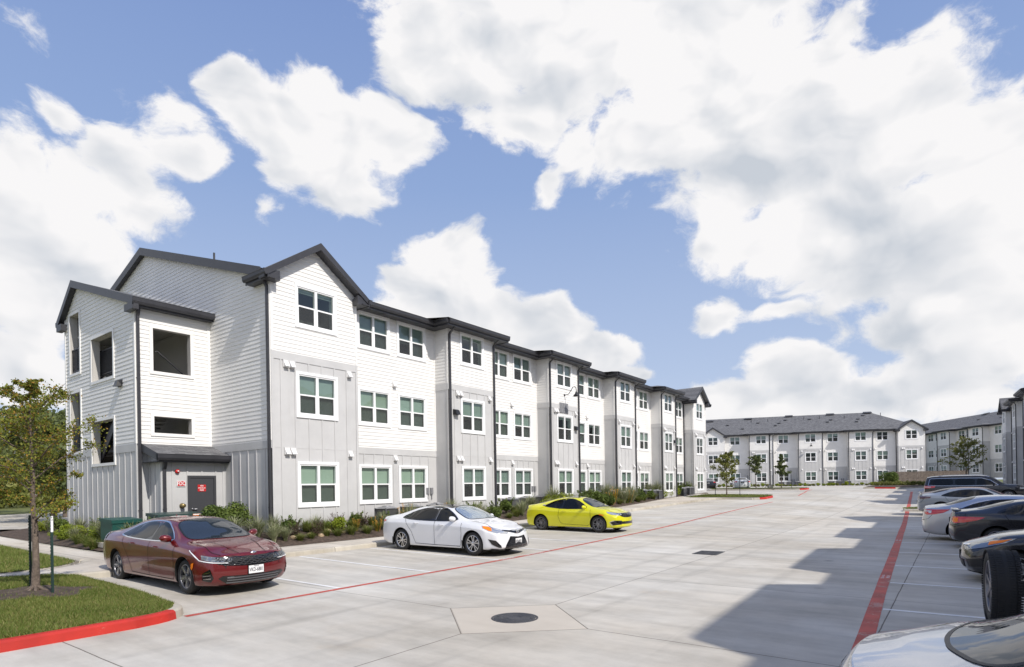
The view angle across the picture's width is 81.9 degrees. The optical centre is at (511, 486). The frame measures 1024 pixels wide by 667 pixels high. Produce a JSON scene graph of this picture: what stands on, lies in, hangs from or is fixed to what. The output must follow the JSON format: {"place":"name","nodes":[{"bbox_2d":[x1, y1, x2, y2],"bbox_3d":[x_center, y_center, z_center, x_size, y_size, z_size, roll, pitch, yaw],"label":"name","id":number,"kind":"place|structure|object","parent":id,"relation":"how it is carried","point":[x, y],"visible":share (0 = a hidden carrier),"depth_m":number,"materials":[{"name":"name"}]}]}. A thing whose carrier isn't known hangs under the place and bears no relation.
{"place":"outdoors","nodes":[
{"label":"outdoors","id":0,"kind":"place"},
{"bbox_2d":[0,544,75,572],"bbox_3d":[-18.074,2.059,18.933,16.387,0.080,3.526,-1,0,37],"label":"lawn grass","id":1,"kind":"structure","parent":0,"point":[16,557],"depth_m":15.96,"materials":[{"name":"green plant"}]},
{"bbox_2d":[0,573,174,638],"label":"lawn","id":2,"kind":"structure","parent":0,"point":[73,618],"depth_m":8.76,"materials":[{"name":"green plant"}]},
{"bbox_2d":[28,515,31,586],"bbox_3d":[-9.060,1.290,11.094,0.036,1.520,0.046,-1,0,37],"label":"tree stake","id":3,"kind":"object","parent":2,"relation":"on","point":[30,546],"visible":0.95,"depth_m":11.09,"materials":[{"name":"black metal"}]},
{"bbox_2d":[0,585,91,600],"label":"tree pit mulch","id":4,"kind":"object","parent":2,"relation":"on","point":[25,592],"visible":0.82,"depth_m":10.50,"materials":[{"name":"brown soil"}]},
{"bbox_2d":[0,378,117,590],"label":"elm tree","id":5,"kind":"object","parent":4,"relation":"on","point":[23,412],"visible":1,"depth_m":10.67,"materials":[{"name":"green plant"}]},
{"bbox_2d":[50,516,53,592],"bbox_3d":[-8.158,1.275,10.464,0.038,1.520,0.047,-1,0,37],"label":"tree stake","id":6,"kind":"object","parent":2,"relation":"on","point":[52,555],"visible":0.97,"depth_m":10.46,"materials":[{"name":"green metal"}]},
{"bbox_2d":[242,516,270,536],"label":"variegated grass","id":7,"kind":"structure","parent":0,"point":[258,526],"depth_m":19.43,"materials":[{"name":"green plant"}]},
{"bbox_2d":[262,521,281,542],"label":"variegated grass","id":8,"kind":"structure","parent":0,"point":[273,532],"depth_m":19.33,"materials":[{"name":"green plant"}]},
{"bbox_2d":[0,494,759,576],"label":"sidewalk","id":9,"kind":"structure","parent":0,"point":[97,563],"depth_m":19.17,"materials":[{"name":"concrete"}]},
{"bbox_2d":[0,492,705,550],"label":"planting bed","id":10,"kind":"object","parent":9,"relation":"on","point":[23,534],"visible":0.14,"depth_m":22.21,"materials":[{"name":"brown soil"}]},
{"bbox_2d":[48,515,68,529],"bbox_3d":[-18.189,1.498,23.703,0.626,0.723,0.751,-1,0,9],"label":"leafy shrub","id":11,"kind":"object","parent":10,"relation":"on","point":[58,523],"visible":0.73,"depth_m":23.59,"materials":[{"name":"green plant"}]},
{"bbox_2d":[46,529,70,539],"bbox_3d":[-16.770,1.773,21.981,0.782,0.460,0.774,-1,0,-12],"label":"lime shrub","id":12,"kind":"object","parent":10,"relation":"on","point":[61,534],"visible":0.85,"depth_m":21.83,"materials":[{"name":"green plant"}]},
{"bbox_2d":[96,517,142,547],"bbox_3d":[-12.875,1.479,19.435,1.300,0.930,1.140,-1,0,37],"label":"transformer box","id":13,"kind":"object","parent":10,"relation":"on","point":[108,525],"visible":0.26,"depth_m":19.13,"materials":[{"name":"green metal"}]},
{"bbox_2d":[145,511,201,519],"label":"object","id":14,"kind":"object","parent":10,"relation":"on","point":[158,515],"visible":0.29,"depth_m":20.05,"materials":[{"name":"green"}]},
{"bbox_2d":[199,501,253,526],"bbox_3d":[-10.049,1.079,20.807,1.491,1.175,1.738,-1,0,8],"label":"evergreen shrub","id":15,"kind":"object","parent":10,"relation":"on","point":[241,510],"visible":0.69,"depth_m":20.66,"materials":[{"name":"green plant"}]},
{"bbox_2d":[326,516,346,530],"bbox_3d":[-6.553,1.371,22.003,0.888,0.613,0.730,-1,0,5],"label":"lime shrub","id":16,"kind":"object","parent":10,"relation":"on","point":[339,522],"visible":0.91,"depth_m":21.84,"materials":[{"name":"green plant"}]},
{"bbox_2d":[374,505,398,522],"bbox_3d":[-5.351,1.203,25.181,0.738,0.819,0.738,-1,0,37],"label":"air conditioner","id":17,"kind":"object","parent":10,"relation":"on","point":[392,510],"visible":0.47,"depth_m":25.02,"materials":[{"name":"grey metal"}]},
{"bbox_2d":[486,500,501,517],"bbox_3d":[-0.909,1.122,28.768,0.754,0.976,0.801,-1,0,-19],"label":"leafy shrub","id":18,"kind":"object","parent":10,"relation":"on","point":[495,511],"visible":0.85,"depth_m":28.58,"materials":[{"name":"green plant"}]},
{"bbox_2d":[497,497,514,513],"bbox_3d":[-0.283,0.945,30.463,0.837,0.867,0.698,-1,0,19],"label":"leafy shrub","id":19,"kind":"object","parent":10,"relation":"on","point":[506,504],"visible":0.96,"depth_m":30.33,"materials":[{"name":"green plant"}]},
{"bbox_2d":[0,479,1002,514],"bbox_3d":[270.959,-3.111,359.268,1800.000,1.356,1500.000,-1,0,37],"label":"ground","id":20,"kind":"structure","parent":0,"point":[7,510],"depth_m":74.07,"materials":[{"name":"green plant"}]},
{"bbox_2d":[0,469,62,508],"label":"wood","id":21,"kind":"object","parent":20,"relation":"on","point":[22,493],"visible":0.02,"depth_m":84.94,"materials":[{"name":"green plant"}]},
{"bbox_2d":[0,403,66,520],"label":"background tree","id":22,"kind":"object","parent":20,"relation":"on","point":[60,415],"visible":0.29,"depth_m":39.62,"materials":[{"name":"green plant"}]},
{"bbox_2d":[55,243,711,531],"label":"apartment building","id":23,"kind":"structure","parent":20,"relation":"on","point":[307,384],"depth_m":24.13,"materials":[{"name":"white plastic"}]},
{"bbox_2d":[187,476,216,512],"bbox_3d":[-11.607,0.633,22.107,0.149,2.120,1.050,-1,0,37],"label":"closet door","id":24,"kind":"structure","parent":23,"relation":"in","point":[201,489],"depth_m":22.07,"materials":[{"name":"grey paint"}]},
{"bbox_2d":[294,282,336,335],"bbox_3d":[-7.771,-6.692,22.604,0.948,1.920,2.100,-1,0,37],"label":"window","id":25,"kind":"structure","parent":23,"relation":"in","point":[315,309],"depth_m":22.52,"materials":[{"name":"white plastic"}]},
{"bbox_2d":[296,371,338,420],"bbox_3d":[-7.716,-3.413,22.604,0.948,2.000,2.100,-1,0,37],"label":"window","id":26,"kind":"structure","parent":23,"relation":"in","point":[316,394],"depth_m":22.33,"materials":[{"name":"white plastic"}]},
{"bbox_2d":[297,461,339,507],"bbox_3d":[-7.661,-0.093,22.604,0.948,2.000,2.100,-1,0,37],"label":"window","id":27,"kind":"structure","parent":23,"relation":"in","point":[318,482],"depth_m":22.34,"materials":[{"name":"white plastic"}]},
{"bbox_2d":[357,310,389,354],"bbox_3d":[-6.382,-6.715,25.940,0.948,1.920,2.100,-1,0,37],"label":"window","id":28,"kind":"structure","parent":23,"relation":"in","point":[373,331],"depth_m":25.68,"materials":[{"name":"white plastic"}]},
{"bbox_2d":[358,387,390,427],"bbox_3d":[-6.328,-3.436,25.940,0.948,1.920,2.100,-1,0,37],"label":"window","id":29,"kind":"structure","parent":23,"relation":"in","point":[374,405],"depth_m":25.67,"materials":[{"name":"glass"}]},
{"bbox_2d":[359,464,392,503],"bbox_3d":[-6.273,-0.116,25.940,0.948,2.000,2.100,-1,0,37],"label":"window","id":30,"kind":"structure","parent":23,"relation":"in","point":[375,481],"depth_m":25.68,"materials":[{"name":"glass"}]},
{"bbox_2d":[396,321,425,362],"bbox_3d":[-5.038,-6.737,27.722,0.948,1.920,2.100,-1,0,37],"label":"window","id":31,"kind":"structure","parent":23,"relation":"in","point":[410,339],"depth_m":27.45,"materials":[{"name":"white plastic"}]},
{"bbox_2d":[397,393,426,430],"bbox_3d":[-4.984,-3.458,27.722,0.948,1.920,2.100,-1,0,37],"label":"window","id":32,"kind":"structure","parent":23,"relation":"in","point":[412,409],"depth_m":27.45,"materials":[{"name":"white plastic"}]},
{"bbox_2d":[398,465,427,502],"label":"window","id":33,"kind":"structure","parent":23,"relation":"in","point":[413,480],"depth_m":27.45,"materials":[{"name":"glass"}]},
{"bbox_2d":[459,332,483,369],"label":"window","id":34,"kind":"structure","parent":23,"relation":"in","point":[471,347],"depth_m":29.69,"materials":[{"name":"white plastic"}]},
{"bbox_2d":[460,398,484,434],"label":"window","id":35,"kind":"structure","parent":23,"relation":"in","point":[472,411],"depth_m":29.51,"materials":[{"name":"white plastic"}]},
{"bbox_2d":[461,466,486,500],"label":"window","id":36,"kind":"structure","parent":23,"relation":"in","point":[473,477],"depth_m":29.52,"materials":[{"name":"white plastic"}]},
{"bbox_2d":[495,349,508,380],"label":"window","id":37,"kind":"structure","parent":23,"relation":"in","point":[501,357],"depth_m":33.03,"materials":[{"name":"white plastic"}]},
{"bbox_2d":[496,408,509,438],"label":"window","id":38,"kind":"structure","parent":23,"relation":"in","point":[502,415],"depth_m":33.04,"materials":[{"name":"white plastic"}]},
{"bbox_2d":[497,468,510,498],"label":"window","id":39,"kind":"structure","parent":23,"relation":"in","point":[503,474],"depth_m":33.04,"materials":[{"name":"white plastic"}]},
{"bbox_2d":[512,354,531,385],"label":"window","id":40,"kind":"structure","parent":23,"relation":"in","point":[521,368],"depth_m":34.42,"materials":[{"name":"white plastic"}]},
{"bbox_2d":[513,411,531,440],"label":"window","id":41,"kind":"structure","parent":23,"relation":"in","point":[522,421],"depth_m":34.42,"materials":[{"name":"white plastic"}]},
{"bbox_2d":[514,468,532,497],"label":"window","id":42,"kind":"structure","parent":23,"relation":"in","point":[523,477],"depth_m":34.42,"materials":[{"name":"white plastic"}]},
{"bbox_2d":[556,360,571,389],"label":"window","id":43,"kind":"structure","parent":23,"relation":"in","point":[563,370],"depth_m":36.45,"materials":[{"name":"white plastic"}]},
{"bbox_2d":[557,414,572,442],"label":"window","id":44,"kind":"structure","parent":23,"relation":"in","point":[564,422],"depth_m":36.69,"materials":[{"name":"white plastic"}]},
{"bbox_2d":[557,469,573,494],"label":"window","id":45,"kind":"structure","parent":23,"relation":"in","point":[565,477],"depth_m":36.51,"materials":[{"name":"white plastic"}]},
{"bbox_2d":[579,372,585,397],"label":"window","id":46,"kind":"structure","parent":23,"relation":"in","point":[581,376],"depth_m":40.06,"materials":[{"name":"white plastic"}]},
{"bbox_2d":[580,421,585,445],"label":"window","id":47,"kind":"structure","parent":23,"relation":"in","point":[582,424],"depth_m":40.08,"materials":[{"name":"white plastic"}]},
{"bbox_2d":[581,470,586,492],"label":"window","id":48,"kind":"structure","parent":23,"relation":"in","point":[583,472],"depth_m":40.10,"materials":[{"name":"white plastic"}]},
{"bbox_2d":[587,375,599,400],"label":"window","id":49,"kind":"structure","parent":23,"relation":"in","point":[593,383],"depth_m":41.22,"materials":[{"name":"white plastic"}]},
{"bbox_2d":[588,422,600,446],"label":"window","id":50,"kind":"structure","parent":23,"relation":"in","point":[594,430],"depth_m":41.41,"materials":[{"name":"white plastic"}]},
{"bbox_2d":[588,470,601,490],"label":"window","id":51,"kind":"structure","parent":23,"relation":"in","point":[594,476],"depth_m":41.24,"materials":[{"name":"white plastic"}]},
{"bbox_2d":[619,379,630,403],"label":"window","id":52,"kind":"structure","parent":23,"relation":"in","point":[624,386],"depth_m":43.17,"materials":[{"name":"white plastic"}]},
{"bbox_2d":[620,424,631,448],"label":"window","id":53,"kind":"structure","parent":23,"relation":"in","point":[625,430],"depth_m":43.16,"materials":[{"name":"white plastic"}]},
{"bbox_2d":[621,470,632,491],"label":"window","id":54,"kind":"structure","parent":23,"relation":"in","point":[626,476],"depth_m":43.15,"materials":[{"name":"white plastic"}]},
{"bbox_2d":[638,389,648,411],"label":"window","id":55,"kind":"structure","parent":23,"relation":"in","point":[643,395],"depth_m":47.79,"materials":[{"name":"white plastic"}]},
{"bbox_2d":[639,430,648,450],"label":"window","id":56,"kind":"structure","parent":23,"relation":"in","point":[643,435],"depth_m":47.81,"materials":[{"name":"white plastic"}]},
{"bbox_2d":[640,471,649,488],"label":"window","id":57,"kind":"structure","parent":23,"relation":"in","point":[644,476],"depth_m":47.76,"materials":[{"name":"white plastic"}]},
{"bbox_2d":[664,393,672,413],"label":"window","id":58,"kind":"structure","parent":23,"relation":"in","point":[668,398],"depth_m":49.82,"materials":[{"name":"white plastic"}]},
{"bbox_2d":[664,431,673,452],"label":"window","id":59,"kind":"structure","parent":23,"relation":"in","point":[668,436],"depth_m":49.54,"materials":[{"name":"white plastic"}]},
{"bbox_2d":[665,472,673,491],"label":"window","id":60,"kind":"structure","parent":23,"relation":"in","point":[669,476],"depth_m":49.58,"materials":[{"name":"white plastic"}]},
{"bbox_2d":[696,402,702,420],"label":"window","id":61,"kind":"structure","parent":23,"relation":"in","point":[699,406],"depth_m":55.60,"materials":[{"name":"white glass"}]},
{"bbox_2d":[696,437,703,455],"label":"window","id":62,"kind":"structure","parent":23,"relation":"in","point":[699,440],"depth_m":55.58,"materials":[{"name":"white plastic"}]},
{"bbox_2d":[697,472,703,490],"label":"window","id":63,"kind":"structure","parent":23,"relation":"in","point":[700,476],"depth_m":55.55,"materials":[{"name":"white plastic"}]},
{"bbox_2d":[706,411,928,486],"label":"apartment building","id":64,"kind":"structure","parent":20,"relation":"on","point":[864,447],"depth_m":101.96,"materials":[{"name":"white paint"}]},
{"bbox_2d":[805,471,816,480],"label":"window","id":65,"kind":"structure","parent":64,"relation":"in","point":[809,475],"depth_m":101.69,"materials":[{"name":"white plastic"}]},
{"bbox_2d":[805,452,816,461],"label":"window","id":66,"kind":"structure","parent":64,"relation":"in","point":[809,456],"depth_m":101.73,"materials":[{"name":"white plastic"}]},
{"bbox_2d":[827,471,838,480],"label":"window","id":67,"kind":"structure","parent":64,"relation":"in","point":[831,475],"depth_m":101.53,"materials":[{"name":"white plastic"}]},
{"bbox_2d":[827,452,838,461],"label":"window","id":68,"kind":"structure","parent":64,"relation":"in","point":[831,456],"depth_m":101.53,"materials":[{"name":"white plastic"}]},
{"bbox_2d":[854,431,866,440],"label":"window","id":69,"kind":"structure","parent":64,"relation":"in","point":[862,435],"depth_m":99.47,"materials":[{"name":"white plastic"}]},
{"bbox_2d":[855,470,866,480],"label":"window","id":70,"kind":"structure","parent":64,"relation":"in","point":[859,474],"depth_m":99.54,"materials":[{"name":"white plastic"}]},
{"bbox_2d":[855,450,866,460],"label":"window","id":71,"kind":"structure","parent":64,"relation":"in","point":[859,455],"depth_m":99.51,"materials":[{"name":"white plastic"}]},
{"bbox_2d":[876,450,888,459],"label":"window","id":72,"kind":"structure","parent":64,"relation":"in","point":[881,454],"depth_m":99.39,"materials":[{"name":"white plastic"}]},
{"bbox_2d":[876,431,888,440],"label":"window","id":73,"kind":"structure","parent":64,"relation":"in","point":[880,435],"depth_m":99.47,"materials":[{"name":"white plastic"}]},
{"bbox_2d":[905,449,917,459],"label":"window","id":74,"kind":"structure","parent":64,"relation":"in","point":[909,453],"depth_m":97.45,"materials":[{"name":"white plastic"}]},
{"bbox_2d":[905,429,917,439],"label":"window","id":75,"kind":"structure","parent":64,"relation":"in","point":[909,434],"depth_m":97.45,"materials":[{"name":"white plastic"}]},
{"bbox_2d":[921,411,1002,477],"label":"apartment building","id":76,"kind":"structure","parent":20,"relation":"on","point":[942,436],"depth_m":112.22,"materials":[{"name":"grey paint"}]},
{"bbox_2d":[997,388,1023,484],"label":"apartment building","id":77,"kind":"structure","parent":20,"relation":"on","point":[1011,410],"depth_m":63.48,"materials":[{"name":"grey wood"}]},
{"bbox_2d":[0,485,1023,666],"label":"parking lot","id":78,"kind":"structure","parent":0,"point":[790,578],"depth_m":10.44,"materials":[{"name":"concrete"}]},
{"bbox_2d":[0,575,183,652],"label":"lawn kerb","id":79,"kind":"structure","parent":78,"relation":"on","point":[175,611],"depth_m":8.29,"materials":[{"name":"concrete"}]},
{"bbox_2d":[103,514,286,592],"bbox_3d":[-7.237,1.351,13.240,5.574,1.487,2.077,-1,0,37],"label":"parked car","id":80,"kind":"object","parent":78,"relation":"on","point":[191,553],"visible":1,"depth_m":12.06,"materials":[{"name":"red paint"}]},
{"bbox_2d":[0,495,757,577],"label":"sidewalk kerb","id":81,"kind":"structure","parent":78,"relation":"on","point":[101,574],"depth_m":18.74,"materials":[{"name":"concrete"}]},
{"bbox_2d":[383,503,528,554],"bbox_3d":[-1.867,1.260,18.859,5.206,1.492,2.083,-1,0,37],"label":"parked car","id":82,"kind":"object","parent":78,"relation":"on","point":[472,530],"visible":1,"depth_m":17.95,"materials":[{"name":"white paint"}]},
{"bbox_2d":[185,502,770,616],"bbox_3d":[6.767,1.572,25.856,0.313,0.624,40.606,-1,0,36],"label":"fire lane line","id":83,"kind":"object","parent":78,"relation":"on","point":[424,573],"visible":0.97,"depth_m":13.27,"materials":[{"name":"red paint"}]},
{"bbox_2d":[280,493,707,546],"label":"planting bed kerb","id":84,"kind":"structure","parent":78,"relation":"on","point":[371,536],"depth_m":21.16,"materials":[{"name":"grey concrete"}]},
{"bbox_2d":[491,612,537,622],"bbox_3d":[0.042,2.002,9.012,0.720,0.035,0.720,-1,0,37],"label":"manhole cover","id":85,"kind":"object","parent":78,"relation":"on","point":[516,617],"visible":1,"depth_m":8.97,"materials":[{"name":"metal"}]},
{"bbox_2d":[527,496,632,531],"bbox_3d":[2.835,1.104,25.119,4.622,1.437,2.025,-1,0,37],"label":"parked car","id":86,"kind":"object","parent":78,"relation":"on","point":[596,515],"visible":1,"depth_m":24.35,"materials":[{"name":"yellow paint"}]},
{"bbox_2d":[276,494,984,618],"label":"stall stripes","id":87,"kind":"object","parent":78,"relation":"on","point":[651,528],"visible":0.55,"depth_m":14.64,"materials":[{"name":"white paint"}]},
{"bbox_2d":[732,478,750,487],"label":"parked car","id":88,"kind":"object","parent":78,"relation":"on","point":[743,482],"visible":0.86,"depth_m":69.10,"materials":[{"name":"white paint"}]},
{"bbox_2d":[709,488,808,490],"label":"island kerb","id":89,"kind":"structure","parent":78,"relation":"on","point":[761,489],"depth_m":67.02,"materials":[{"name":"concrete"}]},
{"bbox_2d":[851,492,912,649],"bbox_3d":[17.740,1.242,26.719,0.218,0.921,72.064,-1,0,35],"label":"fire lane line","id":90,"kind":"object","parent":78,"relation":"on","point":[869,624],"visible":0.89,"depth_m":10.47,"materials":[{"name":"red paint"}]},
{"bbox_2d":[863,486,923,488],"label":"island kerb","id":91,"kind":"structure","parent":78,"relation":"on","point":[893,487],"depth_m":64.53,"materials":[{"name":"concrete"}]},
{"bbox_2d":[866,485,923,486],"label":"island","id":92,"kind":"structure","parent":91,"relation":"on","point":[894,485],"depth_m":66.65,"materials":[{"name":"grey concrete"}]},
{"bbox_2d":[878,471,898,481],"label":"evergreen shrub","id":93,"kind":"object","parent":92,"relation":"on","point":[893,476],"visible":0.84,"depth_m":78.50,"materials":[{"name":"green plant"}]},
{"bbox_2d":[938,436,987,474],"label":"spreading tree","id":94,"kind":"object","parent":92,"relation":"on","point":[969,444],"visible":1,"depth_m":69.48,"materials":[{"name":"green plant"}]},
{"bbox_2d":[839,612,1023,666],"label":"parked car","id":95,"kind":"object","parent":78,"relation":"on","point":[998,642],"visible":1,"depth_m":3.66,"materials":[{"name":"grey paint"}]},
{"bbox_2d":[896,470,967,484],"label":"wooden fence","id":96,"kind":"object","parent":78,"relation":"on","point":[912,475],"visible":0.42,"depth_m":81.71,"materials":[{"name":"brown wood"}]},
{"bbox_2d":[917,487,1005,510],"bbox_3d":[24.202,0.741,30.859,4.979,1.492,2.103,-1,0,40],"label":"parked car","id":97,"kind":"object","parent":78,"relation":"on","point":[944,496],"visible":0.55,"depth_m":30.93,"materials":[{"name":"grey paint"}]},
{"bbox_2d":[922,495,1023,540],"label":"parked car","id":98,"kind":"object","parent":78,"relation":"on","point":[935,518],"visible":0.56,"depth_m":19.35,"materials":[{"name":"grey paint"}]},
{"bbox_2d":[924,474,1023,494],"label":"parked suv","id":99,"kind":"object","parent":78,"relation":"on","point":[933,483],"visible":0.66,"depth_m":40.70,"materials":[{"name":"black paint"}]},
{"bbox_2d":[949,499,1023,540],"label":"parked car","id":100,"kind":"object","parent":78,"relation":"on","point":[969,523],"visible":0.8,"depth_m":16.65,"materials":[{"name":"black paint"}]},
{"bbox_2d":[959,529,1023,578],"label":"parked car","id":101,"kind":"object","parent":78,"relation":"on","point":[971,551],"visible":0.73,"depth_m":11.29,"materials":[{"name":"black paint"}]},
{"bbox_2d":[981,549,1023,619],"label":"parked suv","id":102,"kind":"object","parent":78,"relation":"on","point":[1002,581],"visible":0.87,"depth_m":6.46,"materials":[{"name":"grey rubber"}]},
{"bbox_2d":[0,0,1023,478],"label":"sky","id":103,"kind":"structure","parent":0,"point":[772,208],"materials":[{"name":"blue"}]},
{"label":"island","id":104,"kind":"structure","parent":0,"visible":0},
{"bbox_2d":[709,451,738,494],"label":"young tree","id":105,"kind":"object","parent":104,"relation":"on","point":[726,461],"visible":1,"depth_m":48.61,"materials":[{"name":"green plant"}]},
{"bbox_2d":[686,494,770,496],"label":"island grass","id":106,"kind":"structure","parent":104,"relation":"on","point":[731,495],"depth_m":48.38,"materials":[{"name":"green plant"}]},
{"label":"island","id":107,"kind":"structure","parent":0,"visible":0},
{"bbox_2d":[746,455,765,488],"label":"young tree","id":108,"kind":"object","parent":107,"relation":"on","point":[755,459],"visible":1,"depth_m":67.16,"materials":[{"name":"green plant"}]},
{"bbox_2d":[773,454,791,487],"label":"young tree","id":109,"kind":"object","parent":107,"relation":"on","point":[780,467],"visible":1,"depth_m":65.93,"materials":[{"name":"green plant"}]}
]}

